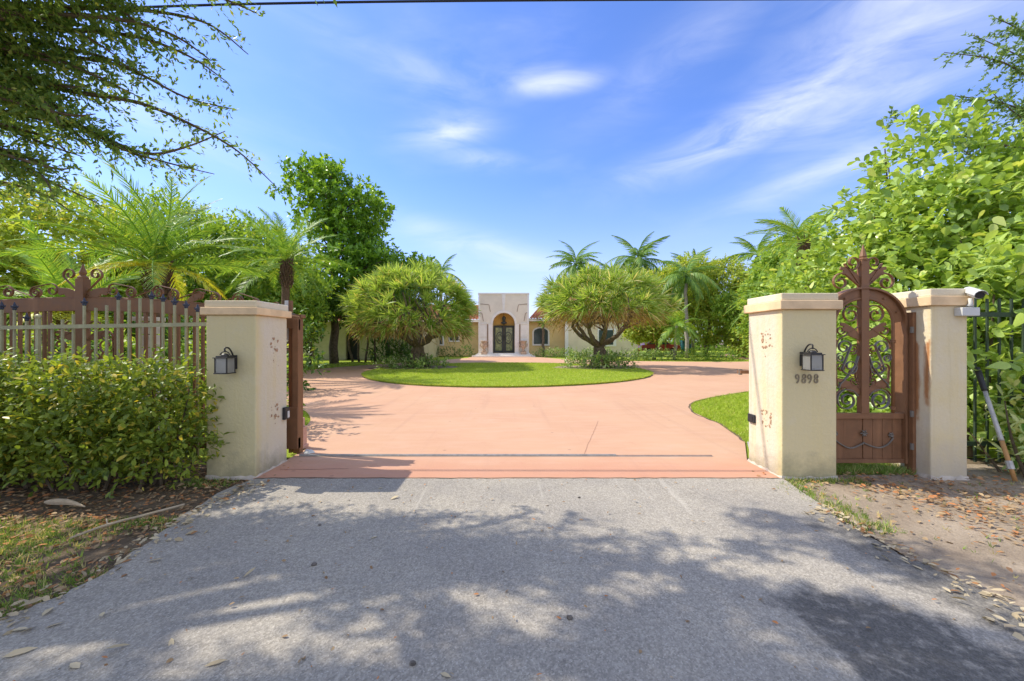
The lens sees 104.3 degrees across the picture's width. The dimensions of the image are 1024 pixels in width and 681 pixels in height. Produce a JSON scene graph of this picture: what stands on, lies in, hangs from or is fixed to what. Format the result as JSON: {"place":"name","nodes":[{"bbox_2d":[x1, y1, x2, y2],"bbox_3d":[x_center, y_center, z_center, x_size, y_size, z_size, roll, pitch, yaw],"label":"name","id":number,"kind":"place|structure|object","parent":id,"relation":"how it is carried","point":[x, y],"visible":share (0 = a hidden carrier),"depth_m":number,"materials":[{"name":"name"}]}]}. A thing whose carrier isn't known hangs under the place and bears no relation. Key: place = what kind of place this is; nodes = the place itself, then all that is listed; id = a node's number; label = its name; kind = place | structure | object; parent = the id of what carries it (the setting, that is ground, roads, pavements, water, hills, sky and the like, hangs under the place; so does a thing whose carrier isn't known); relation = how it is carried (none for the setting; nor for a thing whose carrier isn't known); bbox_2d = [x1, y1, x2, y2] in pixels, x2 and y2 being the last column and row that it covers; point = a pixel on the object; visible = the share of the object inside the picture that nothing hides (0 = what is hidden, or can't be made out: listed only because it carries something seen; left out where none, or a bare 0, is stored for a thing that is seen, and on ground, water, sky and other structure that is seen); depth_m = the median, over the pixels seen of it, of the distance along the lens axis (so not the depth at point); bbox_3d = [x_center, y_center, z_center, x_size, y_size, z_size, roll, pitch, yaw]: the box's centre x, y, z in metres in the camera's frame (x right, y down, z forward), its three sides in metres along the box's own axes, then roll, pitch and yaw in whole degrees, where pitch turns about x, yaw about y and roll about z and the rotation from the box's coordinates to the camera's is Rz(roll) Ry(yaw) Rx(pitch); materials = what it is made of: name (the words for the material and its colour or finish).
{"place":"outdoors","nodes":[
{"label":"outdoors","id":0,"kind":"place"},
{"bbox_2d":[30,0,757,10],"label":"overhead cable","id":1,"kind":"object","parent":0,"point":[325,2],"visible":0.62,"depth_m":5.99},
{"bbox_2d":[361,362,652,387],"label":"island lawn","id":2,"kind":"structure","parent":0,"point":[492,386],"depth_m":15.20,"materials":[{"name":"plant"}]},
{"bbox_2d":[335,256,480,367],"bbox_3d":[-5.442,-1.472,21.501,7.686,6.011,8.413,0,0,0],"label":"dragon tree","id":3,"kind":"object","parent":2,"relation":"on","point":[367,309],"visible":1,"depth_m":20.05,"materials":[{"name":"green plant"}]},
{"bbox_2d":[368,366,460,368],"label":"planting soil","id":4,"kind":"structure","parent":2,"relation":"on","point":[417,368],"depth_m":21.27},
{"bbox_2d":[372,352,448,368],"bbox_3d":[-5.259,1.158,20.981,4.130,1.053,2.275,0,0,0],"label":"planting bed","id":5,"kind":"object","parent":4,"relation":"on","point":[394,362],"visible":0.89,"depth_m":20.68,"materials":[{"name":"green plant"}]},
{"bbox_2d":[553,365,639,368],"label":"planting soil","id":6,"kind":"structure","parent":2,"relation":"on","point":[575,367],"depth_m":21.27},
{"bbox_2d":[558,346,638,368],"bbox_3d":[4.647,0.981,21.024,4.518,1.425,2.290,0,0,0],"label":"planting bed","id":7,"kind":"object","parent":6,"relation":"on","point":[608,359],"visible":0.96,"depth_m":20.71,"materials":[{"name":"green plant"}]},
{"bbox_2d":[532,260,687,367],"bbox_3d":[4.931,-1.370,21.526,7.867,5.806,7.744,0,0,0],"label":"dragon tree","id":8,"kind":"object","parent":2,"relation":"on","point":[556,302],"visible":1,"depth_m":19.82,"materials":[{"name":"green plant"}]},
{"bbox_2d":[0,341,1016,615],"bbox_3d":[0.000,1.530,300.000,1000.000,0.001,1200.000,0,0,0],"label":"ground","id":9,"kind":"structure","parent":0,"point":[100,551],"depth_m":3.50,"materials":[{"name":"brown soil"}]},
{"bbox_2d":[0,514,177,617],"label":"verge grass","id":10,"kind":"structure","parent":9,"relation":"on","point":[50,535],"depth_m":2.90,"materials":[{"name":"plant"}]},
{"bbox_2d":[70,503,184,538],"bbox_3d":[-3.209,1.487,3.349,0.145,0.044,0.707,0,0,33],"label":"fallen stick","id":11,"kind":"object","parent":10,"relation":"on","point":[119,521],"visible":1,"depth_m":3.27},
{"bbox_2d":[0,291,206,460],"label":"picket fence","id":12,"kind":"object","parent":9,"relation":"on","point":[38,326],"visible":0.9,"depth_m":4.73,"materials":[{"name":"beige paint"}]},
{"bbox_2d":[0,344,232,497],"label":"clipped hedge","id":13,"kind":"object","parent":9,"relation":"on","point":[84,419],"visible":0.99,"depth_m":3.91,"materials":[{"name":"green plant"}]},
{"bbox_2d":[0,461,288,617],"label":"leaf litter","id":14,"kind":"object","parent":9,"relation":"on","point":[9,561],"visible":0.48,"depth_m":3.47,"materials":[{"name":"plant"}]},
{"bbox_2d":[44,498,85,506],"bbox_3d":[-3.997,1.456,3.574,0.516,0.061,0.036,0,0,13],"label":"palm husk","id":15,"kind":"object","parent":14,"relation":"on","point":[59,501],"visible":1,"depth_m":3.58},
{"bbox_2d":[0,0,337,218],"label":"overhanging tree","id":16,"kind":"object","parent":9,"relation":"on","point":[32,95],"visible":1,"depth_m":3.75,"materials":[{"name":"green plant"}]},
{"bbox_2d":[166,476,238,487],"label":"verge weeds","id":17,"kind":"object","parent":9,"relation":"on","point":[199,481],"visible":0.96,"depth_m":4.22,"materials":[{"name":"green plant"}]},
{"bbox_2d":[200,300,291,479],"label":"gate pillar","id":18,"kind":"structure","parent":9,"relation":"on","point":[251,335],"depth_m":4.36,"materials":[{"name":"beige paint"}]},
{"bbox_2d":[0,264,300,448],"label":"sliding gate","id":19,"kind":"structure","parent":18,"relation":"attached to","point":[70,301],"depth_m":5.17,"materials":[{"name":"brown metal"}]},
{"bbox_2d":[213,347,236,373],"bbox_3d":[-3.055,0.210,4.260,0.156,0.285,0.198,0,0,0],"label":"wall lantern","id":20,"kind":"object","parent":18,"relation":"attached to","point":[228,366],"depth_m":4.23,"materials":[{"name":"black metal"}]},
{"bbox_2d":[282,407,289,419],"bbox_3d":[-2.781,0.895,4.905,0.046,0.150,0.090,0,0,0],"label":"gate sensor","id":21,"kind":"object","parent":18,"relation":"attached to","point":[285,413],"visible":1,"depth_m":4.86,"materials":[{"name":"black plastic"}]},
{"bbox_2d":[0,478,1023,680],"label":"asphalt apron","id":22,"kind":"object","parent":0,"point":[819,608],"visible":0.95,"depth_m":2.32,"materials":[{"name":"asphalt"}]},
{"bbox_2d":[3,647,37,656],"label":"fallen leaf","id":23,"kind":"object","parent":22,"relation":"on","point":[18,651],"visible":1,"depth_m":1.90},
{"bbox_2d":[70,662,80,667],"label":"fallen leaf","id":24,"kind":"object","parent":22,"relation":"on","point":[75,665],"visible":1,"depth_m":1.82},
{"bbox_2d":[107,644,128,647],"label":"fallen leaf","id":25,"kind":"object","parent":22,"relation":"on","point":[116,645],"visible":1,"depth_m":1.92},
{"bbox_2d":[205,659,227,665],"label":"fallen leaf","id":26,"kind":"object","parent":22,"relation":"on","point":[216,662],"visible":1,"depth_m":1.84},
{"bbox_2d":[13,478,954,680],"bbox_3d":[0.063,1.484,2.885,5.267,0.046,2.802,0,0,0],"label":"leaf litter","id":27,"kind":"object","parent":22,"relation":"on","point":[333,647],"visible":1,"depth_m":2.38,"materials":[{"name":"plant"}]},
{"bbox_2d":[0,0,1023,340],"label":"sky","id":28,"kind":"structure","parent":0,"point":[497,134],"materials":[{"name":"blue"}]},
{"bbox_2d":[65,348,1014,457],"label":"lawn","id":29,"kind":"structure","parent":0,"point":[992,454],"depth_m":24.21,"materials":[{"name":"plant"}]},
{"bbox_2d":[0,218,182,355],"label":"date palm","id":30,"kind":"object","parent":29,"relation":"on","point":[52,270],"visible":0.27,"depth_m":10.06,"materials":[{"name":"green plant"}]},
{"bbox_2d":[0,176,192,358],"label":"garden tree","id":31,"kind":"object","parent":29,"relation":"on","point":[9,230],"visible":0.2,"depth_m":12.51,"materials":[{"name":"green plant"}]},
{"bbox_2d":[0,153,271,387],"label":"date palm","id":32,"kind":"object","parent":29,"relation":"on","point":[160,250],"visible":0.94,"depth_m":8.60,"materials":[{"name":"green plant"}]},
{"bbox_2d":[132,317,165,359],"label":"masonry pier","id":33,"kind":"structure","parent":29,"relation":"on","point":[157,331],"depth_m":6.10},
{"bbox_2d":[6,316,306,423],"bbox_3d":[-8.036,0.526,7.089,8.825,2.177,2.290,0,0,0],"label":"garden shrub","id":34,"kind":"object","parent":29,"relation":"on","point":[125,346],"visible":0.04,"depth_m":6.93,"materials":[{"name":"green plant"}]},
{"bbox_2d":[6,298,330,390],"bbox_3d":[-11.831,0.212,11.959,12.893,2.960,2.985,0,0,0],"label":"garden shrub","id":35,"kind":"object","parent":29,"relation":"on","point":[318,357],"visible":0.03,"depth_m":11.84,"materials":[{"name":"green plant"}]},
{"bbox_2d":[90,185,339,375],"bbox_3d":[-13.892,-2.735,18.678,10.693,8.853,6.480,0,0,0],"label":"garden tree","id":36,"kind":"object","parent":29,"relation":"on","point":[259,289],"visible":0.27,"depth_m":18.14,"materials":[{"name":"green plant"}]},
{"bbox_2d":[134,397,310,436],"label":"lawn grass","id":37,"kind":"structure","parent":29,"relation":"on","point":[306,414],"depth_m":7.86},
{"bbox_2d":[181,213,309,292],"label":"garden tree","id":38,"kind":"object","parent":29,"relation":"on","point":[263,221],"visible":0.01,"depth_m":24.21,"materials":[{"name":"green plant"}]},
{"bbox_2d":[214,207,352,378],"bbox_3d":[-8.697,-1.807,15.281,4.538,6.645,4.038,0,0,43],"label":"date palm","id":39,"kind":"object","parent":29,"relation":"on","point":[288,253],"visible":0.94,"depth_m":15.05,"materials":[{"name":"green plant"}]},
{"bbox_2d":[247,278,342,364],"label":"shade tree","id":40,"kind":"object","parent":29,"relation":"on","point":[331,302],"visible":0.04,"depth_m":22.70,"materials":[{"name":"green plant"}]},
{"bbox_2d":[285,300,305,453],"bbox_3d":[-2.900,0.485,5.317,0.220,2.030,0.135,0,0,0],"label":"gate guide post","id":41,"kind":"object","parent":29,"relation":"on","point":[289,339],"visible":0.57,"depth_m":5.28,"materials":[{"name":"wood"}]},
{"bbox_2d":[303,417,308,448],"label":"stop block","id":42,"kind":"structure","parent":29,"relation":"on","point":[305,444],"depth_m":5.56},
{"bbox_2d":[339,317,353,361],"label":"slender tree","id":43,"kind":"object","parent":29,"relation":"on","point":[343,325],"visible":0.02,"depth_m":27.92,"materials":[{"name":"brown plant"}]},
{"bbox_2d":[267,149,440,363],"bbox_3d":[-9.730,-5.334,25.694,10.267,13.817,10.118,0,0,0],"label":"almond tree","id":44,"kind":"object","parent":29,"relation":"on","point":[359,242],"visible":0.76,"depth_m":24.34,"materials":[{"name":"green plant"}]},
{"bbox_2d":[345,298,370,361],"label":"slender tree","id":45,"kind":"object","parent":29,"relation":"on","point":[358,350],"visible":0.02,"depth_m":27.93,"materials":[{"name":"brown plant"}]},
{"bbox_2d":[364,321,374,361],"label":"slender tree","id":46,"kind":"object","parent":29,"relation":"on","point":[366,353],"visible":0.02,"depth_m":27.94,"materials":[{"name":"brown plant"}]},
{"bbox_2d":[369,300,393,361],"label":"slender tree","id":47,"kind":"object","parent":29,"relation":"on","point":[375,338],"visible":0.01,"depth_m":27.92,"materials":[{"name":"brown plant"}]},
{"bbox_2d":[339,271,434,358],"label":"garden tree","id":48,"kind":"object","parent":29,"relation":"on","point":[419,299],"visible":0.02,"depth_m":29.21,"materials":[{"name":"green plant"}]},
{"bbox_2d":[361,332,426,361],"bbox_3d":[-8.330,0.622,28.277,4.616,2.803,3.553,0,0,0],"label":"cycad clump","id":49,"kind":"object","parent":29,"relation":"on","point":[389,352],"visible":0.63,"depth_m":27.96,"materials":[{"name":"green plant"}]},
{"bbox_2d":[435,254,464,319],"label":"royal palm","id":50,"kind":"object","parent":29,"relation":"on","point":[445,268],"visible":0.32,"depth_m":46.16,"materials":[{"name":"green plant"}]},
{"bbox_2d":[437,344,475,356],"bbox_3d":[-6.018,0.975,36.732,5.384,1.328,1.684,0,0,0],"label":"shrub","id":51,"kind":"object","parent":29,"relation":"on","point":[465,351],"visible":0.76,"depth_m":36.61,"materials":[{"name":"green plant"}]},
{"bbox_2d":[182,359,747,381],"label":"lawn grass","id":52,"kind":"structure","parent":29,"relation":"on","point":[356,363],"depth_m":27.51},
{"bbox_2d":[303,293,637,359],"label":"house","id":53,"kind":"structure","parent":29,"relation":"on","point":[509,336],"depth_m":37.00,"materials":[{"name":"beige paint"}]},
{"bbox_2d":[347,333,357,359],"bbox_3d":[-12.475,0.440,31.330,0.930,2.120,0.060,0,0,0],"label":"dark door","id":54,"kind":"structure","parent":53,"relation":"in","point":[353,347],"depth_m":31.30,"materials":[{"name":"black paint"}]},
{"bbox_2d":[480,341,488,354],"bbox_3d":[-2.550,0.640,36.550,0.722,1.280,0.722,0,0,30],"label":"stone urn","id":55,"kind":"object","parent":53,"relation":"on","point":[483,344],"visible":0.98,"depth_m":36.32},
{"bbox_2d":[493,326,503,352],"bbox_3d":[-1.270,-0.140,37.856,0.980,2.560,0.128,0,0,0],"label":"door","id":56,"kind":"structure","parent":53,"relation":"in","point":[498,331],"depth_m":37.84,"materials":[{"name":"brown metal"}]},
{"bbox_2d":[504,326,513,352],"bbox_3d":[-0.270,-0.140,37.856,0.980,2.560,0.128,0,0,0],"label":"door","id":57,"kind":"structure","parent":53,"relation":"in","point":[508,330],"depth_m":37.84,"materials":[{"name":"brown metal"}]},
{"bbox_2d":[519,341,527,354],"bbox_3d":[1.050,0.640,36.550,0.722,1.280,0.722,0,0,-30],"label":"stone urn","id":58,"kind":"object","parent":53,"relation":"on","point":[522,345],"visible":0.98,"depth_m":36.34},
{"bbox_2d":[532,327,549,345],"bbox_3d":[2.750,-0.407,37.925,1.640,1.773,0.149,0,0,0],"label":"window","id":59,"kind":"structure","parent":53,"relation":"in","point":[537,332],"depth_m":37.87,"materials":[{"name":"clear glass"}]},
{"bbox_2d":[597,329,615,345],"bbox_3d":[8.875,-0.275,37.234,1.750,1.650,0.129,0,0,0],"label":"window","id":60,"kind":"structure","parent":53,"relation":"in","point":[610,333],"depth_m":37.17,"materials":[{"name":"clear glass"}]},
{"bbox_2d":[533,318,551,356],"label":"feather palm","id":61,"kind":"object","parent":29,"relation":"on","point":[543,334],"visible":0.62,"depth_m":36.90,"materials":[{"name":"green plant"}]},
{"bbox_2d":[532,346,574,357],"bbox_3d":[3.735,1.019,35.576,4.113,1.240,1.764,0,0,18],"label":"shrub","id":62,"kind":"object","parent":29,"relation":"on","point":[546,351],"visible":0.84,"depth_m":35.55,"materials":[{"name":"green plant"}]},
{"bbox_2d":[546,240,599,280],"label":"royal palm","id":63,"kind":"object","parent":29,"relation":"on","point":[579,259],"visible":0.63,"depth_m":45.52,"materials":[{"name":"green plant"}]},
{"bbox_2d":[580,346,612,358],"bbox_3d":[7.079,1.000,32.773,2.816,1.296,1.668,0,0,25],"label":"shrub","id":64,"kind":"object","parent":29,"relation":"on","point":[609,350],"visible":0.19,"depth_m":32.77,"materials":[{"name":"green plant"}]},
{"bbox_2d":[580,256,636,287],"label":"royal palm","id":65,"kind":"object","parent":29,"relation":"on","point":[618,263],"visible":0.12,"depth_m":43.94,"materials":[{"name":"green plant"}]},
{"bbox_2d":[605,231,669,353],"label":"royal palm","id":66,"kind":"object","parent":29,"relation":"on","point":[644,261],"visible":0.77,"depth_m":45.26,"materials":[{"name":"green plant"}]},
{"bbox_2d":[619,308,684,359],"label":"garden tree","id":67,"kind":"object","parent":29,"relation":"on","point":[640,334],"visible":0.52,"depth_m":30.86,"materials":[{"name":"green plant"}]},
{"bbox_2d":[620,345,685,360],"bbox_3d":[10.482,0.991,29.845,4.927,1.328,1.722,0,0,0],"label":"shrub","id":68,"kind":"object","parent":29,"relation":"on","point":[647,356],"visible":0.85,"depth_m":29.69,"materials":[{"name":"green plant"}]},
{"bbox_2d":[638,341,680,353],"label":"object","id":69,"kind":"object","parent":29,"relation":"on","point":[649,345],"visible":0.49,"depth_m":44.20,"materials":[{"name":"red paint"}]},
{"bbox_2d":[655,303,704,359],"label":"feather palm","id":70,"kind":"object","parent":29,"relation":"on","point":[676,321],"visible":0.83,"depth_m":29.63,"materials":[{"name":"green plant"}]},
{"bbox_2d":[608,251,751,355],"bbox_3d":[16.803,-3.568,38.010,16.030,10.264,6.155,0,0,0],"label":"garden tree","id":71,"kind":"object","parent":29,"relation":"on","point":[717,277],"visible":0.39,"depth_m":36.92,"materials":[{"name":"green plant"}]},
{"bbox_2d":[645,266,720,322],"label":"garden tree","id":72,"kind":"object","parent":29,"relation":"on","point":[679,287],"depth_m":49.33,"materials":[{"name":"green plant"}]},
{"bbox_2d":[680,341,690,352],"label":"wheelie bin","id":73,"kind":"object","parent":29,"relation":"on","point":[682,344],"visible":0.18,"depth_m":44.18,"materials":[{"name":"teal plastic"}]},
{"bbox_2d":[652,247,727,357],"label":"royal palm","id":74,"kind":"object","parent":29,"relation":"on","point":[691,278],"visible":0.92,"depth_m":33.82,"materials":[{"name":"green plant"}]},
{"bbox_2d":[667,305,726,350],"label":"tree","id":75,"kind":"object","parent":29,"relation":"on","point":[697,346],"visible":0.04,"depth_m":62.27,"materials":[{"name":"green plant"}]},
{"bbox_2d":[672,248,721,354],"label":"royal palm","id":76,"kind":"object","parent":29,"relation":"on","point":[705,254],"visible":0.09,"depth_m":40.84,"materials":[{"name":"green plant"}]},
{"bbox_2d":[674,346,747,360],"bbox_3d":[14.834,1.011,29.489,5.579,1.320,1.711,0,0,0],"label":"shrub","id":77,"kind":"object","parent":29,"relation":"on","point":[732,352],"visible":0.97,"depth_m":29.37,"materials":[{"name":"green plant"}]},
{"bbox_2d":[707,288,757,348],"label":"garden tree","id":78,"kind":"object","parent":29,"relation":"on","point":[728,318],"visible":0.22,"depth_m":32.53,"materials":[{"name":"green plant"}]},
{"bbox_2d":[721,271,749,357],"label":"garden tree","id":79,"kind":"object","parent":29,"relation":"on","point":[728,340],"visible":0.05,"depth_m":35.54,"materials":[{"name":"green plant"}]},
{"bbox_2d":[724,228,776,266],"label":"royal palm","id":80,"kind":"object","parent":29,"relation":"on","point":[745,244],"visible":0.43,"depth_m":39.95,"materials":[{"name":"green plant"}]},
{"bbox_2d":[723,262,822,328],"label":"date palm","id":81,"kind":"object","parent":29,"relation":"on","point":[765,270],"visible":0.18,"depth_m":17.29,"materials":[{"name":"green plant"}]},
{"bbox_2d":[731,230,847,361],"bbox_3d":[14.665,-2.307,21.149,7.600,7.889,5.070,0,0,-38],"label":"garden tree","id":82,"kind":"object","parent":29,"relation":"on","point":[765,258],"visible":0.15,"depth_m":20.92,"materials":[{"name":"green plant"}]},
{"bbox_2d":[754,210,843,256],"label":"royal palm","id":83,"kind":"object","parent":29,"relation":"on","point":[782,227],"visible":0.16,"depth_m":33.07,"materials":[{"name":"green plant"}]},
{"bbox_2d":[736,185,864,292],"bbox_3d":[9.362,-1.495,13.013,3.932,6.034,3.705,0,0,-28],"label":"date palm","id":84,"kind":"object","parent":29,"relation":"on","point":[800,241],"visible":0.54,"depth_m":12.81,"materials":[{"name":"green plant"}]},
{"bbox_2d":[759,91,1023,456],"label":"leaf hedge","id":85,"kind":"object","parent":29,"relation":"on","point":[977,232],"visible":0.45,"depth_m":6.14,"materials":[{"name":"green plant"}]},
{"bbox_2d":[878,12,1023,211],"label":"fine leaved tree","id":86,"kind":"object","parent":29,"relation":"on","point":[1016,111],"visible":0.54,"depth_m":9.13,"materials":[{"name":"green plant"}]},
{"bbox_2d":[253,354,871,478],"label":"driveway","id":87,"kind":"structure","parent":0,"point":[350,409],"depth_m":6.79,"materials":[{"name":"concrete"}]},
{"bbox_2d":[299,454,711,455],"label":"gate track","id":88,"kind":"structure","parent":87,"relation":"on","point":[484,455],"depth_m":5.17,"materials":[{"name":"metal"}]},
{"bbox_2d":[691,391,748,443],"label":"lawn grass","id":89,"kind":"structure","parent":0,"point":[737,398],"depth_m":8.55,"materials":[{"name":"plant"}]},
{"bbox_2d":[788,464,1023,606],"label":"verge","id":90,"kind":"structure","parent":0,"point":[979,565],"depth_m":3.33,"materials":[{"name":"soil"}]},
{"bbox_2d":[0,479,1023,640],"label":"leaf litter","id":91,"kind":"object","parent":90,"relation":"on","point":[1019,636],"visible":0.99,"depth_m":2.67,"materials":[{"name":"plant"}]},
{"bbox_2d":[744,293,842,480],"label":"gate pillar","id":92,"kind":"structure","parent":90,"relation":"on","point":[792,431],"depth_m":4.33,"materials":[{"name":"beige paint"}]},
{"bbox_2d":[737,369,748,374],"bbox_3d":[2.926,0.395,5.018,0.147,0.070,0.085,0,0,0],"label":"gate catch","id":93,"kind":"object","parent":92,"relation":"attached to","point":[740,371],"visible":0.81,"depth_m":4.98,"materials":[{"name":"brown metal"}]},
{"bbox_2d":[748,413,755,422],"bbox_3d":[2.925,0.950,4.865,0.028,0.100,0.130,0,0,0],"label":"gate sensor","id":94,"kind":"object","parent":92,"relation":"attached to","point":[752,418],"visible":1,"depth_m":4.84,"materials":[{"name":"black plastic"}]},
{"bbox_2d":[795,374,818,383],"bbox_3d":[3.205,0.416,4.329,0.251,0.104,0.008,0,0,0],"label":"house number","id":95,"kind":"object","parent":92,"relation":"attached to","point":[809,382],"visible":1,"depth_m":4.33,"materials":[{"name":"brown metal"}]},
{"bbox_2d":[800,344,825,370],"bbox_3d":[3.180,0.175,4.235,0.156,0.285,0.198,0,0,0],"label":"wall lantern","id":96,"kind":"object","parent":92,"relation":"attached to","point":[809,363],"depth_m":4.21,"materials":[{"name":"black metal"}]},
{"bbox_2d":[836,463,916,474],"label":"grass","id":97,"kind":"structure","parent":90,"relation":"on","point":[873,468],"depth_m":4.55,"materials":[{"name":"plant"}]},
{"bbox_2d":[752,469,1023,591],"bbox_3d":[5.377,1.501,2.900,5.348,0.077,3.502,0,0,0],"label":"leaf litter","id":98,"kind":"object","parent":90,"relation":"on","point":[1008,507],"visible":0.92,"depth_m":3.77,"materials":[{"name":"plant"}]},
{"bbox_2d":[776,473,1023,577],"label":"verge weeds","id":99,"kind":"object","parent":90,"relation":"on","point":[846,510],"visible":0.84,"depth_m":3.69,"materials":[{"name":"green plant"}]},
{"bbox_2d":[891,289,973,479],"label":"gate pillar","id":100,"kind":"structure","parent":90,"relation":"on","point":[941,389],"depth_m":4.34,"materials":[{"name":"beige paint"}]},
{"bbox_2d":[904,312,915,472],"bbox_3d":[4.540,0.590,4.546,0.056,1.820,0.108,0,0,0],"label":"hinge post","id":101,"kind":"object","parent":100,"relation":"attached to","point":[911,464],"visible":0.78,"depth_m":4.51,"materials":[{"name":"wood"}]},
{"bbox_2d":[832,245,907,463],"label":"arched gate","id":102,"kind":"structure","parent":101,"relation":"attached to","point":[864,434],"depth_m":4.59,"materials":[{"name":"wood"}]},
{"bbox_2d":[954,287,988,315],"bbox_3d":[4.894,-0.427,4.266,0.202,0.325,0.287,0,0,30],"label":"security camera","id":103,"kind":"object","parent":100,"relation":"attached to","point":[969,309],"visible":0.94,"depth_m":4.26,"materials":[{"name":"white plastic"}]},
{"bbox_2d":[967,299,1023,461],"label":"green fence","id":104,"kind":"object","parent":90,"relation":"on","point":[998,314],"visible":0.43,"depth_m":4.75,"materials":[{"name":"metal"}]},
{"bbox_2d":[967,370,1023,476],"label":"pale leaf shrub","id":105,"kind":"object","parent":90,"relation":"on","point":[1016,451],"visible":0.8,"depth_m":4.52,"materials":[{"name":"green plant"}]},
{"bbox_2d":[974,367,1017,480],"bbox_3d":[5.365,0.905,4.421,0.060,1.202,0.399,0,0,2],"label":"digging pole","id":106,"kind":"object","parent":90,"relation":"on","point":[1009,464],"visible":1,"depth_m":4.40,"materials":[{"name":"grey metal"}]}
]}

